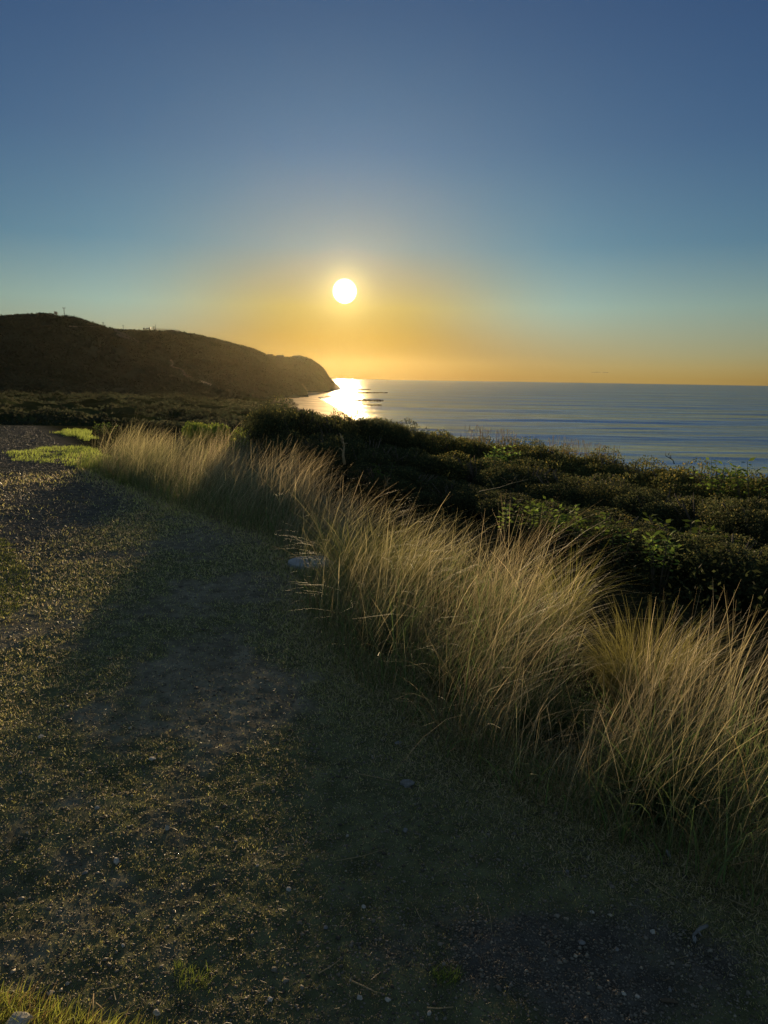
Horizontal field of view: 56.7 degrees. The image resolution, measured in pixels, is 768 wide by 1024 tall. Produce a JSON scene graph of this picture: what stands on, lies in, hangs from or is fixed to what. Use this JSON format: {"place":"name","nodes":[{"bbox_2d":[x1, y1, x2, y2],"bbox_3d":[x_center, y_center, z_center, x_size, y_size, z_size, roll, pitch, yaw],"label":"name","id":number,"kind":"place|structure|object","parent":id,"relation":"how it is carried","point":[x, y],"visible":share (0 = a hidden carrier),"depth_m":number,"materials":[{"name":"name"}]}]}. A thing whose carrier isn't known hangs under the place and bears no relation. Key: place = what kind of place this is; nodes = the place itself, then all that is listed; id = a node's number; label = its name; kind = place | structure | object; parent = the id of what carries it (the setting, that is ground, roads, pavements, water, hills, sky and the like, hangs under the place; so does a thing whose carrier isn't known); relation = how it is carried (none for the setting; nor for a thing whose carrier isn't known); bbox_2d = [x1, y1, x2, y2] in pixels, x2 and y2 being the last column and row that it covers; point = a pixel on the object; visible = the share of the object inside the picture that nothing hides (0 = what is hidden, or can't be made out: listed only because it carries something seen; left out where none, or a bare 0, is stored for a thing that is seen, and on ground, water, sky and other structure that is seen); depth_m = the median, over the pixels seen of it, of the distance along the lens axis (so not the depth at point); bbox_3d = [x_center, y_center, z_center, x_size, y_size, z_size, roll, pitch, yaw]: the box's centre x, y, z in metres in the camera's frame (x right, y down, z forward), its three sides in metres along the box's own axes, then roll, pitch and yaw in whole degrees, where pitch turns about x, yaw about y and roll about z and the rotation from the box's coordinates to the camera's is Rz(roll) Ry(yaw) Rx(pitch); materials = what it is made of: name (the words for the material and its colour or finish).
{"place":"outdoors","nodes":[
{"label":"outdoors","id":0,"kind":"place"},
{"bbox_2d":[0,538,32,616],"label":"lawn grass","id":1,"kind":"structure","parent":0,"point":[3,562],"depth_m":5.74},
{"bbox_2d":[7,444,106,468],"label":"lawn grass","id":2,"kind":"structure","parent":0,"point":[67,452],"depth_m":14.23,"materials":[{"name":"plant"}]},
{"bbox_2d":[54,428,98,440],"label":"lawn grass","id":3,"kind":"structure","parent":0,"point":[83,434],"depth_m":18.75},
{"bbox_2d":[0,969,176,1023],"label":"lawn grass","id":4,"kind":"structure","parent":0,"point":[10,1010],"depth_m":1.85,"materials":[{"name":"plant"}]},
{"bbox_2d":[0,314,204,395],"bbox_3d":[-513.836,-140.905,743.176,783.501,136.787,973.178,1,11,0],"label":"hill","id":5,"kind":"structure","parent":0,"point":[131,374],"depth_m":657.48,"materials":[{"name":"plant"}]},
{"bbox_2d":[0,312,234,398],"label":"hillside scrub","id":6,"kind":"object","parent":5,"relation":"on","point":[213,390],"visible":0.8,"depth_m":630.55,"materials":[{"name":"plant"}]},
{"bbox_2d":[114,329,138,342],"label":"dirt track","id":7,"kind":"structure","parent":0,"point":[122,333],"depth_m":801.04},
{"bbox_2d":[0,391,333,454],"bbox_3d":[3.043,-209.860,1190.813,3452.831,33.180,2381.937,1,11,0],"label":"terrain","id":8,"kind":"structure","parent":0,"point":[29,406],"depth_m":219.43,"materials":[{"name":"plant"}]},
{"bbox_2d":[0,389,304,449],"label":"dune scrub","id":9,"kind":"object","parent":8,"relation":"on","point":[195,410],"visible":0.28,"depth_m":204.64,"materials":[{"name":"green plant"}]},
{"bbox_2d":[170,360,191,376],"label":"dirt track","id":10,"kind":"structure","parent":0,"point":[185,374],"depth_m":712.73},
{"bbox_2d":[123,330,308,397],"bbox_3d":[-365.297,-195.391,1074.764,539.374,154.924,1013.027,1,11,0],"label":"hill","id":11,"kind":"structure","parent":0,"point":[220,369],"depth_m":895.17,"materials":[{"name":"plant"}]},
{"bbox_2d":[115,328,307,398],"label":"hillside scrub","id":12,"kind":"object","parent":11,"relation":"on","point":[277,379],"visible":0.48,"depth_m":911.49,"materials":[{"name":"plant"}]},
{"bbox_2d":[274,357,341,391],"bbox_3d":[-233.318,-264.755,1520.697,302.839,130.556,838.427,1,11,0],"label":"headland","id":13,"kind":"structure","parent":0,"point":[307,372],"depth_m":1253.52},
{"bbox_2d":[266,354,340,390],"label":"hillside scrub","id":14,"kind":"object","parent":13,"relation":"on","point":[319,369],"visible":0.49,"depth_m":1286.64,"materials":[{"name":"plant"}]},
{"bbox_2d":[290,391,353,420],"bbox_3d":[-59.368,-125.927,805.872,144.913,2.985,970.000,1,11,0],"label":"beach","id":15,"kind":"structure","parent":0,"point":[313,401],"depth_m":696.96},
{"bbox_2d":[331,377,382,379],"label":"hills","id":16,"kind":"structure","parent":0,"point":[355,379],"depth_m":4933.21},
{"bbox_2d":[0,425,767,1023],"bbox_3d":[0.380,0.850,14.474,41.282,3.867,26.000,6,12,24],"label":"ground","id":17,"kind":"structure","parent":0,"point":[12,779],"depth_m":2.72,"materials":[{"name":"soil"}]},
{"bbox_2d":[5,1011,32,1023],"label":"rock","id":18,"kind":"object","parent":17,"relation":"on","point":[21,1017],"depth_m":1.81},
{"bbox_2d":[92,422,117,442],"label":"leafy plant","id":19,"kind":"object","parent":17,"relation":"on","point":[103,429],"visible":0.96,"depth_m":16.77,"materials":[{"name":"green plant"}]},
{"bbox_2d":[76,456,140,488],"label":"lawn grass","id":20,"kind":"structure","parent":17,"relation":"on","point":[94,466],"depth_m":11.77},
{"bbox_2d":[153,1009,159,1015],"bbox_3d":[-0.593,1.307,1.855,0.023,0.017,0.014,9,14,38],"label":"stone","id":21,"kind":"object","parent":17,"relation":"on","point":[156,1013],"visible":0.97,"depth_m":1.85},
{"bbox_2d":[174,952,219,992],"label":"lawn grass","id":22,"kind":"structure","parent":17,"relation":"on","point":[201,979],"depth_m":1.97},
{"bbox_2d":[181,421,228,457],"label":"shrub","id":23,"kind":"object","parent":17,"relation":"on","point":[206,427],"visible":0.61,"depth_m":13.91,"materials":[{"name":"green plant"}]},
{"bbox_2d":[211,418,250,463],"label":"shrub","id":24,"kind":"object","parent":17,"relation":"on","point":[228,431],"visible":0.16,"depth_m":14.25,"materials":[{"name":"green plant"}]},
{"bbox_2d":[234,429,265,467],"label":"shrub","id":25,"kind":"object","parent":17,"relation":"on","point":[240,433],"visible":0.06,"depth_m":13.12,"materials":[{"name":"green plant"}]},
{"bbox_2d":[229,395,320,469],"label":"shrub","id":26,"kind":"object","parent":17,"relation":"on","point":[260,415],"visible":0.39,"depth_m":12.55,"materials":[{"name":"green plant"}]},
{"bbox_2d":[247,429,333,488],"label":"shrub","id":27,"kind":"object","parent":17,"relation":"on","point":[283,444],"visible":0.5,"depth_m":10.55,"materials":[{"name":"green plant"}]},
{"bbox_2d":[247,406,342,475],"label":"shrub","id":28,"kind":"object","parent":17,"relation":"on","point":[282,422],"visible":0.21,"depth_m":12.20,"materials":[{"name":"green plant"}]},
{"bbox_2d":[288,556,336,569],"bbox_3d":[-0.634,0.469,6.304,0.437,0.089,0.380,1,11,0],"label":"concrete cover","id":29,"kind":"object","parent":17,"relation":"on","point":[294,561],"visible":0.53,"depth_m":6.25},
{"bbox_2d":[282,409,343,479],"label":"shrub","id":30,"kind":"object","parent":17,"relation":"on","point":[322,415],"visible":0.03,"depth_m":12.49,"materials":[{"name":"green plant"}]},
{"bbox_2d":[293,431,365,487],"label":"shrub","id":31,"kind":"object","parent":17,"relation":"on","point":[324,443],"visible":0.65,"depth_m":10.23,"materials":[{"name":"green plant"}]},
{"bbox_2d":[301,403,388,480],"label":"shrub","id":32,"kind":"object","parent":17,"relation":"on","point":[362,425],"visible":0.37,"depth_m":11.67,"materials":[{"name":"green plant"}]},
{"bbox_2d":[286,517,442,593],"bbox_3d":[-0.155,0.339,5.432,1.501,0.602,1.262,8,13,33],"label":"grass tussock","id":33,"kind":"object","parent":17,"relation":"on","point":[366,556],"depth_m":5.46,"materials":[{"name":"plant"}]},
{"bbox_2d":[351,980,377,993],"bbox_3d":[-0.053,1.288,1.928,0.082,0.007,0.004,7,12,29],"label":"straw","id":34,"kind":"object","parent":17,"relation":"on","point":[363,986],"visible":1,"depth_m":1.93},
{"bbox_2d":[312,436,418,495],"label":"shrub","id":35,"kind":"object","parent":17,"relation":"on","point":[376,451],"visible":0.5,"depth_m":10.22,"materials":[{"name":"green plant"}]},
{"bbox_2d":[337,411,407,453],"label":"shrub","id":36,"kind":"object","parent":17,"relation":"on","point":[384,426],"visible":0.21,"depth_m":11.84,"materials":[{"name":"green plant"}]},
{"bbox_2d":[344,462,418,504],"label":"shrub","id":37,"kind":"object","parent":17,"relation":"on","point":[365,476],"visible":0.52,"depth_m":9.56,"materials":[{"name":"green plant"}]},
{"bbox_2d":[340,434,346,464],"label":"dead branch","id":38,"kind":"object","parent":37,"relation":"on","point":[343,452],"visible":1,"depth_m":9.29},
{"bbox_2d":[329,606,435,656],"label":"grass tussock","id":39,"kind":"object","parent":17,"relation":"on","point":[375,638],"depth_m":4.29,"materials":[{"name":"plant"}]},
{"bbox_2d":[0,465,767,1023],"bbox_3d":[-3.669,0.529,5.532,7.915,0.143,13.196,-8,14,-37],"label":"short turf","id":40,"kind":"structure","parent":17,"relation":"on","point":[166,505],"depth_m":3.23,"materials":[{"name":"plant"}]},
{"bbox_2d":[373,463,394,502],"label":"leafy plant","id":41,"kind":"object","parent":17,"relation":"on","point":[378,472],"visible":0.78,"depth_m":9.26,"materials":[{"name":"green plant"}]},
{"bbox_2d":[371,416,426,453],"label":"shrub","id":42,"kind":"object","parent":17,"relation":"on","point":[410,441],"visible":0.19,"depth_m":12.01,"materials":[{"name":"green plant"}]},
{"bbox_2d":[358,466,452,509],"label":"shrub","id":43,"kind":"object","parent":17,"relation":"on","point":[404,481],"visible":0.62,"depth_m":9.29,"materials":[{"name":"green plant"}]},
{"bbox_2d":[400,779,414,787],"bbox_3d":[0.097,1.114,2.925,0.045,0.037,0.051,11,15,42],"label":"stone","id":44,"kind":"object","parent":17,"relation":"on","point":[406,783],"visible":1,"depth_m":2.91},
{"bbox_2d":[335,518,482,596],"bbox_3d":[0.218,0.340,5.343,1.523,0.633,1.432,1,11,0],"label":"grass tussock","id":45,"kind":"object","parent":17,"relation":"on","point":[418,570],"depth_m":5.37,"materials":[{"name":"plant"}]},
{"bbox_2d":[358,447,460,488],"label":"shrub","id":46,"kind":"object","parent":17,"relation":"on","point":[423,460],"visible":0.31,"depth_m":10.38,"materials":[{"name":"green plant"}]},
{"bbox_2d":[64,418,767,913],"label":"tall dry grass","id":47,"kind":"structure","parent":17,"relation":"on","point":[194,462],"depth_m":4.17,"materials":[{"name":"plant"}]},
{"bbox_2d":[377,475,390,517],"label":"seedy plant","id":48,"kind":"object","parent":47,"relation":"on","point":[384,493],"visible":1,"depth_m":6.99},
{"bbox_2d":[397,418,434,454],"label":"shrub","id":49,"kind":"object","parent":17,"relation":"on","point":[422,434],"visible":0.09,"depth_m":12.35,"materials":[{"name":"green plant"}]},
{"bbox_2d":[414,430,456,457],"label":"shrub","id":50,"kind":"object","parent":17,"relation":"on","point":[437,451],"visible":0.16,"depth_m":12.39,"materials":[{"name":"green plant"}]},
{"bbox_2d":[398,451,475,499],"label":"shrub","id":51,"kind":"object","parent":17,"relation":"on","point":[453,457],"visible":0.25,"depth_m":10.41,"materials":[{"name":"green plant"}]},
{"bbox_2d":[429,963,465,987],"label":"lawn grass","id":52,"kind":"structure","parent":17,"relation":"on","point":[443,977],"depth_m":1.97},
{"bbox_2d":[394,642,508,704],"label":"grass tussock","id":53,"kind":"object","parent":17,"relation":"on","point":[436,680],"depth_m":3.75,"materials":[{"name":"plant"}]},
{"bbox_2d":[404,479,506,517],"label":"shrub","id":54,"kind":"object","parent":17,"relation":"on","point":[461,491],"visible":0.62,"depth_m":8.85,"materials":[{"name":"green plant"}]},
{"bbox_2d":[426,428,484,486],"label":"shrub","id":55,"kind":"object","parent":17,"relation":"on","point":[461,439],"visible":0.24,"depth_m":12.57,"materials":[{"name":"green plant"}]},
{"bbox_2d":[465,425,516,445],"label":"tall stalks","id":56,"kind":"object","parent":55,"relation":"on","point":[483,440],"visible":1,"depth_m":11.75,"materials":[{"name":"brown plant"}]},
{"bbox_2d":[446,435,504,469],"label":"shrub","id":57,"kind":"object","parent":17,"relation":"on","point":[475,442],"visible":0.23,"depth_m":12.56,"materials":[{"name":"green plant"}]},
{"bbox_2d":[433,454,534,494],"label":"shrub","id":58,"kind":"object","parent":17,"relation":"on","point":[474,472],"visible":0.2,"depth_m":10.44,"materials":[{"name":"green plant"}]},
{"bbox_2d":[457,436,531,469],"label":"shrub","id":59,"kind":"object","parent":17,"relation":"on","point":[498,444],"visible":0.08,"depth_m":12.81,"materials":[{"name":"green plant"}]},
{"bbox_2d":[227,448,767,696],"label":"undergrowth","id":60,"kind":"object","parent":17,"relation":"on","point":[708,598],"visible":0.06,"depth_m":5.62,"materials":[{"name":"green plant"}]},
{"bbox_2d":[450,488,548,528],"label":"shrub","id":61,"kind":"object","parent":17,"relation":"on","point":[486,505],"visible":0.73,"depth_m":8.35,"materials":[{"name":"green plant"}]},
{"bbox_2d":[479,474,527,491],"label":"dead branch","id":62,"kind":"object","parent":61,"relation":"on","point":[504,485],"visible":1,"depth_m":7.97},
{"bbox_2d":[482,445,521,466],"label":"leafy plant","id":63,"kind":"object","parent":17,"relation":"on","point":[501,456],"visible":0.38,"depth_m":11.44,"materials":[{"name":"green plant"}]},
{"bbox_2d":[497,502,511,552],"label":"leafy plant","id":64,"kind":"object","parent":17,"relation":"on","point":[505,522],"visible":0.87,"depth_m":6.72,"materials":[{"name":"green plant"}]},
{"bbox_2d":[477,436,548,471],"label":"shrub","id":65,"kind":"object","parent":17,"relation":"on","point":[538,453],"visible":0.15,"depth_m":12.07,"materials":[{"name":"green plant"}]},
{"bbox_2d":[477,456,581,514],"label":"shrub","id":66,"kind":"object","parent":17,"relation":"on","point":[508,472],"visible":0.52,"depth_m":9.79,"materials":[{"name":"green plant"}]},
{"bbox_2d":[513,439,545,459],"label":"shrub","id":67,"kind":"object","parent":17,"relation":"on","point":[539,441],"depth_m":13.10,"materials":[{"name":"green plant"}]},
{"bbox_2d":[501,496,566,550],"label":"leafy plant","id":68,"kind":"object","parent":17,"relation":"on","point":[535,513],"visible":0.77,"depth_m":6.90,"materials":[{"name":"green plant"}]},
{"bbox_2d":[505,443,593,481],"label":"shrub","id":69,"kind":"object","parent":17,"relation":"on","point":[533,454],"visible":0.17,"depth_m":11.74,"materials":[{"name":"green plant"}]},
{"bbox_2d":[482,670,629,756],"bbox_3d":[0.803,0.935,3.324,0.828,0.273,0.746,-9,15,-42],"label":"grass tussock","id":70,"kind":"object","parent":17,"relation":"on","point":[565,725],"depth_m":3.32,"materials":[{"name":"plant"}]},
{"bbox_2d":[535,502,584,556],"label":"leafy plant","id":71,"kind":"object","parent":17,"relation":"on","point":[559,522],"visible":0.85,"depth_m":6.73,"materials":[{"name":"green plant"}]},
{"bbox_2d":[499,499,621,547],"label":"shrub","id":72,"kind":"object","parent":17,"relation":"on","point":[526,525],"visible":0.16,"depth_m":7.67,"materials":[{"name":"green plant"}]},
{"bbox_2d":[529,448,610,481],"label":"shrub","id":73,"kind":"object","parent":17,"relation":"on","point":[557,457],"visible":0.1,"depth_m":11.12,"materials":[{"name":"green plant"}]},
{"bbox_2d":[547,436,619,460],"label":"tall stalks","id":74,"kind":"object","parent":73,"relation":"on","point":[589,444],"visible":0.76,"depth_m":11.20,"materials":[{"name":"brown plant"}]},
{"bbox_2d":[470,535,670,623],"bbox_3d":[1.286,0.457,4.948,1.454,0.592,1.472,1,11,0],"label":"grass tussock","id":75,"kind":"object","parent":17,"relation":"on","point":[574,598],"depth_m":4.91,"materials":[{"name":"plant"}]},
{"bbox_2d":[508,470,636,519],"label":"shrub","id":76,"kind":"object","parent":17,"relation":"on","point":[550,488],"visible":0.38,"depth_m":8.89,"materials":[{"name":"green plant"}]},
{"bbox_2d":[555,446,629,481],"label":"shrub","id":77,"kind":"object","parent":17,"relation":"on","point":[616,462],"visible":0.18,"depth_m":10.84,"materials":[{"name":"green plant"}]},
{"bbox_2d":[568,511,623,567],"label":"leafy plant","id":78,"kind":"object","parent":17,"relation":"on","point":[600,528],"visible":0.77,"depth_m":6.38,"materials":[{"name":"green plant"}]},
{"bbox_2d":[535,505,678,566],"bbox_3d":[2.234,0.258,6.997,1.392,0.569,1.350,0,11,-3],"label":"shrub","id":79,"kind":"object","parent":17,"relation":"on","point":[585,515],"visible":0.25,"depth_m":6.99,"materials":[{"name":"green plant"}]},
{"bbox_2d":[572,458,657,489],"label":"shrub","id":80,"kind":"object","parent":17,"relation":"on","point":[589,466],"visible":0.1,"depth_m":10.26,"materials":[{"name":"green plant"}]},
{"bbox_2d":[568,472,665,526],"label":"shrub","id":81,"kind":"object","parent":17,"relation":"on","point":[614,490],"visible":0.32,"depth_m":8.35,"materials":[{"name":"green plant"}]},
{"bbox_2d":[607,528,637,577],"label":"leafy plant","id":82,"kind":"object","parent":17,"relation":"on","point":[621,539],"visible":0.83,"depth_m":6.08,"materials":[{"name":"green plant"}]},
{"bbox_2d":[599,455,691,489],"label":"shrub","id":83,"kind":"object","parent":17,"relation":"on","point":[632,469],"visible":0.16,"depth_m":9.70,"materials":[{"name":"green plant"}]},
{"bbox_2d":[536,591,766,721],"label":"grass tussock","id":84,"kind":"object","parent":17,"relation":"on","point":[614,673],"depth_m":3.69,"materials":[{"name":"plant"}]},
{"bbox_2d":[611,466,704,493],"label":"shrub","id":85,"kind":"object","parent":17,"relation":"on","point":[654,473],"visible":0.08,"depth_m":9.30,"materials":[{"name":"green plant"}]},
{"bbox_2d":[608,486,712,537],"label":"shrub","id":86,"kind":"object","parent":17,"relation":"on","point":[637,497],"visible":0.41,"depth_m":7.74,"materials":[{"name":"green plant"}]},
{"bbox_2d":[557,713,764,856],"bbox_3d":[1.038,1.018,2.747,0.899,0.319,0.860,-8,14,-37],"label":"grass tussock","id":87,"kind":"object","parent":17,"relation":"on","point":[656,804],"depth_m":2.73,"materials":[{"name":"plant"}]},
{"bbox_2d":[642,530,684,597],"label":"leafy plant","id":88,"kind":"object","parent":17,"relation":"on","point":[672,549],"visible":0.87,"depth_m":5.53,"materials":[{"name":"green plant"}]},
{"bbox_2d":[575,520,764,591],"bbox_3d":[2.464,0.416,6.211,1.634,0.601,1.273,11,15,42],"label":"shrub","id":89,"kind":"object","parent":17,"relation":"on","point":[639,537],"visible":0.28,"depth_m":6.20,"materials":[{"name":"green plant"}]},
{"bbox_2d":[645,458,731,506],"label":"shrub","id":90,"kind":"object","parent":17,"relation":"on","point":[673,477],"visible":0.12,"depth_m":8.87,"materials":[{"name":"green plant"}]},
{"bbox_2d":[643,512,740,586],"bbox_3d":[2.616,0.347,6.074,0.724,0.614,0.661,1,11,0],"label":"leafy plant","id":91,"kind":"object","parent":17,"relation":"on","point":[694,528],"visible":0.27,"depth_m":6.09,"materials":[{"name":"green plant"}]},
{"bbox_2d":[692,924,708,936],"bbox_3d":[0.957,1.259,2.138,0.067,0.018,0.022,-6,13,-32],"label":"stick","id":92,"kind":"object","parent":17,"relation":"on","point":[699,929],"visible":1,"depth_m":2.14,"materials":[{"name":"grey wood"}]},
{"bbox_2d":[635,531,767,620],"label":"shrub","id":93,"kind":"object","parent":17,"relation":"on","point":[752,562],"visible":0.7,"depth_m":5.50,"materials":[{"name":"green plant"}]},
{"bbox_2d":[636,492,767,549],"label":"shrub","id":94,"kind":"object","parent":17,"relation":"on","point":[681,513],"visible":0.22,"depth_m":7.19,"materials":[{"name":"green plant"}]},
{"bbox_2d":[655,468,752,512],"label":"shrub","id":95,"kind":"object","parent":17,"relation":"on","point":[676,486],"visible":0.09,"depth_m":8.40,"materials":[{"name":"green plant"}]},
{"bbox_2d":[689,457,746,507],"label":"leafy plant","id":96,"kind":"object","parent":17,"relation":"on","point":[712,480],"visible":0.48,"depth_m":7.92,"materials":[{"name":"green plant"}]},
{"bbox_2d":[681,474,767,514],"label":"shrub","id":97,"kind":"object","parent":17,"relation":"on","point":[720,496],"visible":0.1,"depth_m":7.86,"materials":[{"name":"green plant"}]},
{"bbox_2d":[692,493,767,575],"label":"shrub","id":98,"kind":"object","parent":17,"relation":"on","point":[746,512],"visible":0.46,"depth_m":6.56,"materials":[{"name":"green plant"}]},
{"bbox_2d":[712,465,759,502],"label":"leafy plant","id":99,"kind":"object","parent":17,"relation":"on","point":[720,490],"visible":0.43,"depth_m":7.77,"materials":[{"name":"green plant"}]},
{"bbox_2d":[714,468,767,511],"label":"shrub","id":100,"kind":"object","parent":17,"relation":"on","point":[756,487],"visible":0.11,"depth_m":7.66,"materials":[{"name":"green plant"}]},
{"bbox_2d":[729,457,767,509],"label":"leafy plant","id":101,"kind":"object","parent":17,"relation":"on","point":[743,479],"visible":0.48,"depth_m":7.56,"materials":[{"name":"green plant"}]},
{"bbox_2d":[0,519,767,1023],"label":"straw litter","id":102,"kind":"object","parent":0,"point":[388,889],"visible":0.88,"depth_m":2.21,"materials":[{"name":"plant"}]},
{"bbox_2d":[0,0,767,385],"label":"sky","id":103,"kind":"structure","parent":0,"point":[566,191],"materials":[{"name":"blue"}]},
{"bbox_2d":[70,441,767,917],"bbox_3d":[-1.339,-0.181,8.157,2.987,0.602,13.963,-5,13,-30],"label":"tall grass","id":104,"kind":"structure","parent":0,"point":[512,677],"depth_m":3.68,"materials":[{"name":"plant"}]},
{"bbox_2d":[318,379,767,480],"bbox_3d":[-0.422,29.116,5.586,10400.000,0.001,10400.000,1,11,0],"label":"sea","id":105,"kind":"structure","parent":0,"point":[686,423],"depth_m":599.28,"materials":[{"name":"liquid"}]},
{"bbox_2d":[347,392,387,392],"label":"rock shelf","id":106,"kind":"object","parent":105,"relation":"in","point":[367,392],"visible":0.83,"depth_m":1232.58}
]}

